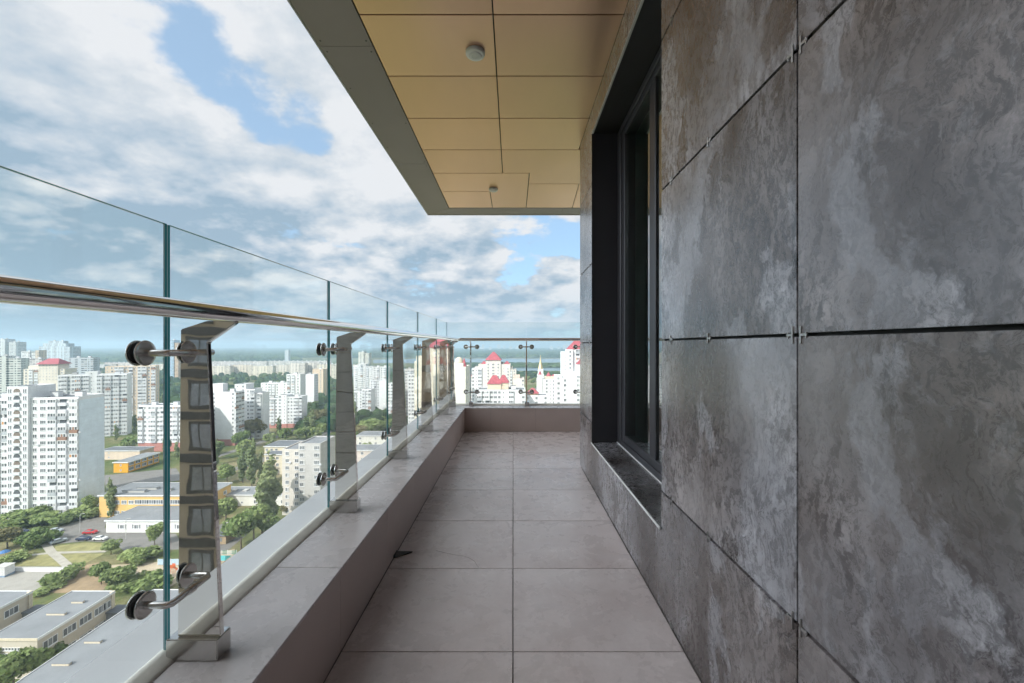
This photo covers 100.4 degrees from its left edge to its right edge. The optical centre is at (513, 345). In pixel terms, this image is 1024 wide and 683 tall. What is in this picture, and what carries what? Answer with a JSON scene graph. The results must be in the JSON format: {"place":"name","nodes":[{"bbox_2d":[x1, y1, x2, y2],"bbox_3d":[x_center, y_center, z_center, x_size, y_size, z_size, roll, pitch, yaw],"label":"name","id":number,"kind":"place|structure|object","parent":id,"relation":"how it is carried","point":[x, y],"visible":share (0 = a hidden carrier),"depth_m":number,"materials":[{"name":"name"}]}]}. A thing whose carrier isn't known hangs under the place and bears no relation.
{"place":"outdoors","nodes":[
{"label":"outdoors","id":0,"kind":"place"},
{"bbox_2d":[41,542,71,566],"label":"path","id":1,"kind":"structure","parent":0,"point":[61,560],"depth_m":137.40,"materials":[{"name":"concrete"}]},
{"bbox_2d":[29,550,105,555],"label":"path","id":2,"kind":"structure","parent":0,"point":[95,551],"depth_m":140.05,"materials":[{"name":"concrete"}]},
{"bbox_2d":[46,515,178,550],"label":"road","id":3,"kind":"structure","parent":0,"point":[73,531],"depth_m":152.65,"materials":[{"name":"asphalt"}]},
{"bbox_2d":[105,446,154,459],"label":"building","id":4,"kind":"structure","parent":0,"point":[117,452],"depth_m":254.02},
{"bbox_2d":[105,468,179,488],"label":"road","id":5,"kind":"structure","parent":0,"point":[120,480],"depth_m":219.59,"materials":[{"name":"asphalt"}]},
{"bbox_2d":[111,562,178,588],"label":"sand","id":6,"kind":"structure","parent":0,"point":[151,566],"depth_m":130.61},
{"bbox_2d":[219,524,255,551],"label":"road","id":7,"kind":"structure","parent":0,"point":[230,544],"depth_m":146.02,"materials":[{"name":"asphalt"}]},
{"bbox_2d":[212,361,268,364],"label":"apartment block","id":8,"kind":"structure","parent":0,"point":[239,362],"depth_m":1344.25,"materials":[{"name":"concrete"}]},
{"bbox_2d":[264,451,281,473],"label":"building","id":9,"kind":"structure","parent":0,"point":[278,463],"depth_m":225.00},
{"bbox_2d":[0,357,559,682],"bbox_3d":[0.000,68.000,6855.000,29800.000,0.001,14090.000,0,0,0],"label":"ground","id":10,"kind":"structure","parent":0,"point":[122,597],"depth_m":216.52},
{"bbox_2d":[0,526,22,547],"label":"broadleaf tree","id":11,"kind":"object","parent":10,"relation":"on","point":[9,533],"visible":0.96,"depth_m":142.13,"materials":[{"name":"green plant"}]},
{"bbox_2d":[0,338,25,357],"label":"apartment block","id":12,"kind":"structure","parent":10,"relation":"on","point":[11,347],"depth_m":902.59,"materials":[{"name":"concrete"}]},
{"bbox_2d":[0,354,29,394],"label":"apartment block","id":13,"kind":"structure","parent":10,"relation":"on","point":[11,370],"depth_m":498.43,"materials":[{"name":"concrete"}]},
{"bbox_2d":[0,590,32,629],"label":"school wing","id":14,"kind":"structure","parent":10,"relation":"on","point":[14,605],"depth_m":100.71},
{"bbox_2d":[0,548,32,563],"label":"bush","id":15,"kind":"object","parent":10,"relation":"on","point":[18,555],"visible":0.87,"depth_m":134.29,"materials":[{"name":"green plant"}]},
{"bbox_2d":[0,647,41,682],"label":"broadleaf tree","id":16,"kind":"object","parent":10,"relation":"on","point":[13,664],"visible":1,"depth_m":82.47,"materials":[{"name":"green plant"}]},
{"bbox_2d":[0,505,50,528],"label":"bush","id":17,"kind":"object","parent":10,"relation":"on","point":[16,517],"visible":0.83,"depth_m":162.42,"materials":[{"name":"green plant"}]},
{"bbox_2d":[0,566,52,591],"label":"schoolyard","id":18,"kind":"structure","parent":10,"relation":"on","point":[21,581],"depth_m":122.89,"materials":[{"name":"concrete"}]},
{"bbox_2d":[0,562,15,576],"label":"shed","id":19,"kind":"structure","parent":18,"relation":"on","point":[7,569],"depth_m":126.06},
{"bbox_2d":[15,567,63,571],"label":"yard wall","id":20,"kind":"structure","parent":18,"relation":"on","point":[37,569],"depth_m":128.30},
{"bbox_2d":[10,526,49,549],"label":"broadleaf tree","id":21,"kind":"object","parent":10,"relation":"on","point":[33,538],"visible":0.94,"depth_m":142.88,"materials":[{"name":"green plant"}]},
{"bbox_2d":[23,645,54,672],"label":"broadleaf tree","id":22,"kind":"object","parent":10,"relation":"on","point":[47,654],"visible":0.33,"depth_m":86.32,"materials":[{"name":"green plant"}]},
{"bbox_2d":[17,529,64,549],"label":"broadleaf tree","id":23,"kind":"object","parent":10,"relation":"on","point":[49,535],"visible":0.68,"depth_m":146.63,"materials":[{"name":"green plant"}]},
{"bbox_2d":[23,358,76,390],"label":"apartment block","id":24,"kind":"structure","parent":10,"relation":"on","point":[48,371],"depth_m":415.93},
{"bbox_2d":[28,510,72,523],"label":"bush","id":25,"kind":"object","parent":10,"relation":"on","point":[50,515],"visible":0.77,"depth_m":162.29,"materials":[{"name":"green plant"}]},
{"bbox_2d":[33,580,67,596],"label":"bush","id":26,"kind":"object","parent":10,"relation":"on","point":[46,589],"visible":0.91,"depth_m":117.38,"materials":[{"name":"green plant"}]},
{"bbox_2d":[0,384,104,518],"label":"apartment block","id":27,"kind":"structure","parent":10,"relation":"on","point":[52,446],"depth_m":169.89,"materials":[{"name":"concrete"}]},
{"bbox_2d":[0,463,45,513],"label":"windows","id":28,"kind":"structure","parent":27,"relation":"in","point":[42,491],"depth_m":169.32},
{"bbox_2d":[0,590,114,678],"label":"school wing","id":29,"kind":"structure","parent":10,"relation":"on","point":[70,618],"depth_m":94.02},
{"bbox_2d":[15,553,103,565],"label":"grass","id":30,"kind":"structure","parent":10,"relation":"on","point":[42,560],"depth_m":135.50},
{"bbox_2d":[39,340,80,360],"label":"apartment block","id":31,"kind":"structure","parent":10,"relation":"on","point":[64,350],"depth_m":898.03,"materials":[{"name":"concrete"}]},
{"bbox_2d":[48,507,85,524],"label":"bush","id":32,"kind":"object","parent":10,"relation":"on","point":[62,519],"visible":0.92,"depth_m":162.31,"materials":[{"name":"green plant"}]},
{"bbox_2d":[55,542,102,552],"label":"grass","id":33,"kind":"structure","parent":10,"relation":"on","point":[86,546],"depth_m":143.56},
{"bbox_2d":[51,561,107,592],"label":"earth","id":34,"kind":"structure","parent":10,"relation":"on","point":[81,581],"depth_m":121.32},
{"bbox_2d":[37,561,85,585],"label":"bush","id":35,"kind":"object","parent":34,"relation":"on","point":[65,573],"visible":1,"depth_m":122.13,"materials":[{"name":"green plant"}]},
{"bbox_2d":[67,504,98,518],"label":"bush","id":36,"kind":"object","parent":10,"relation":"on","point":[89,511],"visible":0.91,"depth_m":167.81,"materials":[{"name":"green plant"}]},
{"bbox_2d":[68,356,99,373],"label":"apartment block","id":37,"kind":"structure","parent":10,"relation":"on","point":[82,365],"depth_m":557.48,"materials":[{"name":"concrete"}]},
{"bbox_2d":[80,495,98,506],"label":"broadleaf tree","id":38,"kind":"object","parent":10,"relation":"on","point":[91,501],"visible":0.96,"depth_m":170.70,"materials":[{"name":"green plant"}]},
{"bbox_2d":[58,371,131,435],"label":"apartment block","id":39,"kind":"structure","parent":10,"relation":"on","point":[116,387],"depth_m":320.62,"materials":[{"name":"concrete"}]},
{"bbox_2d":[16,589,177,682],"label":"school wing","id":40,"kind":"structure","parent":10,"relation":"on","point":[66,664],"depth_m":83.82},
{"bbox_2d":[86,561,111,583],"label":"broadleaf tree","id":41,"kind":"object","parent":10,"relation":"on","point":[96,570],"visible":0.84,"depth_m":120.14,"materials":[{"name":"green plant"}]},
{"bbox_2d":[104,477,117,516],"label":"poplar tree","id":42,"kind":"object","parent":10,"relation":"on","point":[112,491],"visible":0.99,"depth_m":167.84,"materials":[{"name":"green plant"}]},
{"bbox_2d":[100,538,122,554],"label":"broadleaf tree","id":43,"kind":"object","parent":10,"relation":"on","point":[109,545],"visible":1,"depth_m":138.46,"materials":[{"name":"green plant"}]},
{"bbox_2d":[105,605,125,620],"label":"link corridor","id":44,"kind":"object","parent":10,"relation":"on","point":[114,611],"visible":0.25,"depth_m":101.86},
{"bbox_2d":[98,564,137,583],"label":"broadleaf tree","id":45,"kind":"object","parent":10,"relation":"on","point":[118,573],"visible":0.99,"depth_m":117.70,"materials":[{"name":"green plant"}]},
{"bbox_2d":[104,570,147,592],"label":"bush","id":46,"kind":"object","parent":10,"relation":"on","point":[124,585],"visible":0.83,"depth_m":117.23,"materials":[{"name":"green plant"}]},
{"bbox_2d":[105,364,158,424],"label":"apartment block","id":47,"kind":"structure","parent":10,"relation":"on","point":[145,384],"depth_m":367.70,"materials":[{"name":"concrete"}]},
{"bbox_2d":[112,452,159,472],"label":"kindergarten","id":48,"kind":"structure","parent":10,"relation":"on","point":[134,463],"depth_m":234.31,"materials":[{"name":"paint"}]},
{"bbox_2d":[116,545,162,562],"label":"bush","id":49,"kind":"object","parent":10,"relation":"on","point":[125,553],"visible":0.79,"depth_m":134.22,"materials":[{"name":"green plant"}]},
{"bbox_2d":[125,546,156,565],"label":"bush","id":50,"kind":"object","parent":10,"relation":"on","point":[140,561],"visible":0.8,"depth_m":132.54,"materials":[{"name":"green plant"}]},
{"bbox_2d":[104,505,178,532],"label":"hall","id":51,"kind":"structure","parent":10,"relation":"on","point":[142,519],"depth_m":155.00,"materials":[{"name":"concrete"}]},
{"bbox_2d":[128,568,174,594],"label":"bush","id":52,"kind":"object","parent":10,"relation":"on","point":[151,580],"visible":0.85,"depth_m":117.20,"materials":[{"name":"green plant"}]},
{"bbox_2d":[145,521,162,544],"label":"broadleaf tree","id":53,"kind":"object","parent":10,"relation":"on","point":[153,532],"visible":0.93,"depth_m":143.97,"materials":[{"name":"green plant"}]},
{"bbox_2d":[137,401,179,451],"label":"apartment block","id":54,"kind":"structure","parent":10,"relation":"on","point":[150,424],"depth_m":273.35,"materials":[{"name":"concrete"}]},
{"bbox_2d":[97,482,232,516],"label":"school","id":55,"kind":"object","parent":10,"relation":"on","point":[130,495],"visible":0.41,"depth_m":169.00,"materials":[{"name":"paint"}]},
{"bbox_2d":[170,339,180,378],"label":"apartment block","id":56,"kind":"structure","parent":10,"relation":"on","point":[175,366],"depth_m":851.09,"materials":[{"name":"concrete"}]},
{"bbox_2d":[212,365,233,375],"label":"apartment block","id":57,"kind":"structure","parent":10,"relation":"on","point":[224,369],"depth_m":959.11,"materials":[{"name":"concrete"}]},
{"bbox_2d":[217,463,236,481],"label":"broadleaf tree","id":58,"kind":"object","parent":10,"relation":"on","point":[226,470],"visible":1,"depth_m":209.93,"materials":[{"name":"green plant"}]},
{"bbox_2d":[218,497,237,522],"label":"broadleaf tree","id":59,"kind":"object","parent":10,"relation":"on","point":[227,506],"visible":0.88,"depth_m":159.77,"materials":[{"name":"green plant"}]},
{"bbox_2d":[213,383,244,445],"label":"apartment block","id":60,"kind":"structure","parent":10,"relation":"on","point":[229,412],"depth_m":290.00,"materials":[{"name":"concrete"}]},
{"bbox_2d":[220,512,256,549],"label":"broadleaf tree","id":61,"kind":"object","parent":10,"relation":"on","point":[240,525],"visible":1,"depth_m":140.25,"materials":[{"name":"green plant"}]},
{"bbox_2d":[231,430,250,443],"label":"broadleaf tree","id":62,"kind":"object","parent":10,"relation":"on","point":[240,436],"visible":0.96,"depth_m":280.72,"materials":[{"name":"green plant"}]},
{"bbox_2d":[237,445,247,482],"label":"poplar tree","id":63,"kind":"object","parent":10,"relation":"on","point":[242,465],"visible":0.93,"depth_m":210.59,"materials":[{"name":"green plant"}]},
{"bbox_2d":[235,383,268,438],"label":"apartment block","id":64,"kind":"structure","parent":10,"relation":"on","point":[256,402],"depth_m":312.11,"materials":[{"name":"concrete"}]},
{"bbox_2d":[244,437,259,485],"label":"poplar tree","id":65,"kind":"object","parent":10,"relation":"on","point":[251,458],"visible":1,"depth_m":205.19,"materials":[{"name":"green plant"}]},
{"bbox_2d":[100,367,407,430],"bbox_3d":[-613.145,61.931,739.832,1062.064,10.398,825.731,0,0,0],"label":"distant greenery","id":66,"kind":"object","parent":10,"relation":"on","point":[376,413],"visible":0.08,"depth_m":551.16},
{"bbox_2d":[226,486,281,505],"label":"school wing","id":67,"kind":"structure","parent":10,"relation":"on","point":[242,495],"depth_m":181.00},
{"bbox_2d":[239,502,270,539],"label":"broadleaf tree","id":68,"kind":"object","parent":10,"relation":"on","point":[260,512],"visible":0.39,"depth_m":148.65,"materials":[{"name":"green plant"}]},
{"bbox_2d":[244,418,267,438],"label":"broadleaf tree","id":69,"kind":"object","parent":10,"relation":"on","point":[254,425],"visible":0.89,"depth_m":306.43,"materials":[{"name":"green plant"}]},
{"bbox_2d":[249,365,275,375],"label":"apartment block","id":70,"kind":"structure","parent":10,"relation":"on","point":[256,370],"depth_m":938.44,"materials":[{"name":"concrete"}]},
{"bbox_2d":[253,470,273,533],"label":"poplar tree","id":71,"kind":"object","parent":10,"relation":"on","point":[262,487],"visible":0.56,"depth_m":153.51,"materials":[{"name":"green plant"}]},
{"bbox_2d":[256,510,279,531],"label":"broadleaf tree","id":72,"kind":"object","parent":10,"relation":"on","point":[271,519],"visible":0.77,"depth_m":148.44,"materials":[{"name":"green plant"}]},
{"bbox_2d":[261,450,283,514],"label":"poplar tree","id":73,"kind":"object","parent":10,"relation":"on","point":[275,489],"visible":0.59,"depth_m":160.30,"materials":[{"name":"green plant"}]},
{"bbox_2d":[261,372,305,396],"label":"apartment block","id":74,"kind":"structure","parent":10,"relation":"on","point":[295,383],"depth_m":425.00,"materials":[{"name":"concrete"}]},
{"bbox_2d":[269,393,306,427],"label":"apartment block","id":75,"kind":"structure","parent":10,"relation":"on","point":[290,409],"depth_m":352.00,"materials":[{"name":"concrete"}]},
{"bbox_2d":[26,348,564,361],"bbox_3d":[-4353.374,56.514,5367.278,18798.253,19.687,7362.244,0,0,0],"label":"woods","id":76,"kind":"object","parent":10,"relation":"on","point":[220,354],"visible":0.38,"depth_m":2747.98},
{"bbox_2d":[291,362,307,373],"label":"apartment block","id":77,"kind":"structure","parent":10,"relation":"on","point":[301,368],"depth_m":879.29,"materials":[{"name":"concrete"}]},
{"bbox_2d":[282,436,334,514],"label":"apartment block","id":78,"kind":"structure","parent":10,"relation":"on","point":[304,463],"depth_m":170.94,"materials":[{"name":"concrete"}]},
{"bbox_2d":[306,372,317,403],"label":"apartment block","id":79,"kind":"structure","parent":10,"relation":"on","point":[312,387],"depth_m":465.00,"materials":[{"name":"concrete"}]},
{"bbox_2d":[313,367,326,395],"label":"apartment block","id":80,"kind":"structure","parent":10,"relation":"on","point":[322,379],"depth_m":560.00,"materials":[{"name":"concrete"}]},
{"bbox_2d":[353,362,375,389],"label":"apartment block","id":81,"kind":"structure","parent":10,"relation":"on","point":[362,374],"depth_m":559.25,"materials":[{"name":"concrete"}]},
{"bbox_2d":[354,388,374,411],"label":"apartment block","id":82,"kind":"structure","parent":10,"relation":"on","point":[364,398],"depth_m":400.00,"materials":[{"name":"concrete"}]},
{"bbox_2d":[358,351,371,365],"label":"apartment block","id":83,"kind":"structure","parent":10,"relation":"on","point":[364,357],"depth_m":900.00,"materials":[{"name":"concrete"}]},
{"bbox_2d":[357,418,382,430],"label":"broadleaf tree","id":84,"kind":"object","parent":10,"relation":"on","point":[371,424],"visible":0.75,"depth_m":311.45,"materials":[{"name":"green plant"}]},
{"bbox_2d":[370,378,388,409],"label":"apartment block","id":85,"kind":"structure","parent":10,"relation":"on","point":[378,385],"depth_m":450.00,"materials":[{"name":"concrete"}]},
{"bbox_2d":[373,365,389,382],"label":"apartment block","id":86,"kind":"structure","parent":10,"relation":"on","point":[379,371],"depth_m":520.00,"materials":[{"name":"concrete"}]},
{"bbox_2d":[404,367,413,415],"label":"apartment block","id":87,"kind":"structure","parent":10,"relation":"on","point":[409,370],"depth_m":399.90,"materials":[{"name":"concrete"}]},
{"bbox_2d":[408,373,413,423],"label":"apartment block","id":88,"kind":"structure","parent":10,"relation":"on","point":[410,397],"depth_m":310.00,"materials":[{"name":"concrete"}]},
{"bbox_2d":[414,355,421,418],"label":"apartment block","id":89,"kind":"structure","parent":10,"relation":"on","point":[419,381],"depth_m":262.00,"materials":[{"name":"concrete"}]},
{"bbox_2d":[430,339,454,405],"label":"apartment block","id":90,"kind":"structure","parent":10,"relation":"on","point":[433,365],"depth_m":285.00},
{"bbox_2d":[454,357,469,402],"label":"apartment block","id":91,"kind":"structure","parent":10,"relation":"on","point":[462,374],"depth_m":200.00,"materials":[{"name":"concrete"}]},
{"bbox_2d":[472,367,482,402],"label":"apartment block","id":92,"kind":"structure","parent":10,"relation":"on","point":[477,378],"depth_m":330.00,"materials":[{"name":"concrete"}]},
{"bbox_2d":[475,352,515,386],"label":"apartment block","id":93,"kind":"structure","parent":10,"relation":"on","point":[493,364],"depth_m":399.00,"materials":[{"name":"concrete"}]},
{"bbox_2d":[477,375,525,402],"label":"apartment block","id":94,"kind":"structure","parent":10,"relation":"on","point":[497,390],"depth_m":250.00,"materials":[{"name":"concrete"}]},
{"bbox_2d":[466,362,559,377],"bbox_3d":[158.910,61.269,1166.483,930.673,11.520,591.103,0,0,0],"label":"island woods","id":95,"kind":"object","parent":10,"relation":"on","point":[531,374],"visible":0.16,"depth_m":1298.51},
{"bbox_2d":[525,388,547,402],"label":"apartment block","id":96,"kind":"structure","parent":10,"relation":"on","point":[536,396],"depth_m":262.00,"materials":[{"name":"concrete"}]},
{"bbox_2d":[537,371,553,402],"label":"apartment block","id":97,"kind":"structure","parent":10,"relation":"on","point":[545,384],"depth_m":330.00,"materials":[{"name":"concrete"}]},
{"bbox_2d":[554,371,579,402],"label":"apartment block","id":98,"kind":"structure","parent":10,"relation":"on","point":[567,383],"depth_m":240.00,"materials":[{"name":"concrete"}]},
{"bbox_2d":[560,341,579,375],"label":"apartment block","id":99,"kind":"structure","parent":10,"relation":"on","point":[570,358],"depth_m":300.75,"materials":[{"name":"concrete"}]},
{"bbox_2d":[263,440,304,453],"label":"building","id":100,"kind":"structure","parent":0,"point":[279,445],"depth_m":244.96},
{"bbox_2d":[0,0,580,347],"label":"sky","id":101,"kind":"structure","parent":0,"point":[225,122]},
{"bbox_2d":[356,444,380,461],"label":"building","id":102,"kind":"structure","parent":0,"point":[363,450],"depth_m":226.08,"materials":[{"name":"concrete"}]},
{"bbox_2d":[356,431,390,444],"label":"building","id":103,"kind":"structure","parent":0,"point":[373,437],"depth_m":275.00,"materials":[{"name":"concrete"}]},
{"bbox_2d":[373,359,559,362],"bbox_3d":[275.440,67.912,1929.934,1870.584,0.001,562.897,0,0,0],"label":"river","id":104,"kind":"structure","parent":0,"point":[482,360],"depth_m":1931.78,"materials":[{"name":"blue liquid"}]},
{"bbox_2d":[323,432,702,682],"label":"floor","id":105,"kind":"structure","parent":0,"point":[518,564],"depth_m":2.00,"materials":[{"name":"tile"}]},
{"bbox_2d":[64,404,464,682],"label":"parapet","id":106,"kind":"structure","parent":105,"relation":"on","point":[301,582],"depth_m":1.58,"materials":[{"name":"concrete"}]},
{"bbox_2d":[0,166,461,660],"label":"glass railing","id":107,"kind":"object","parent":106,"relation":"on","point":[202,633],"visible":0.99,"depth_m":1.14,"materials":[{"name":"silver metal"}]},
{"bbox_2d":[456,403,580,431],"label":"parapet","id":108,"kind":"structure","parent":105,"relation":"on","point":[522,417],"depth_m":5.70,"materials":[{"name":"concrete"}]},
{"bbox_2d":[462,338,579,405],"bbox_3d":[1.145,0.254,5.886,4.111,1.157,0.214,0,0,0],"label":"glass railing","id":109,"kind":"object","parent":108,"relation":"on","point":[520,391],"visible":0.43,"depth_m":5.83,"materials":[{"name":"silver metal"}]},
{"bbox_2d":[580,0,1023,682],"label":"stone wall","id":110,"kind":"structure","parent":105,"relation":"on","point":[800,340],"depth_m":0.91,"materials":[{"name":"stone"}]},
{"bbox_2d":[287,0,628,214],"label":"soffit","id":111,"kind":"structure","parent":110,"relation":"attached to","point":[455,129],"depth_m":3.18,"materials":[{"name":"tile"}]},
{"bbox_2d":[466,45,484,60],"bbox_3d":[-0.248,-1.912,2.800,0.126,0.036,0.126,0,0,0],"label":"ceiling sensor","id":112,"kind":"object","parent":111,"relation":"attached to","point":[475,52],"visible":1,"depth_m":2.77,"materials":[{"name":"white plastic"}]},
{"bbox_2d":[591,0,666,529],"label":"window","id":113,"kind":"structure","parent":110,"relation":"in","point":[627,190],"depth_m":3.30,"materials":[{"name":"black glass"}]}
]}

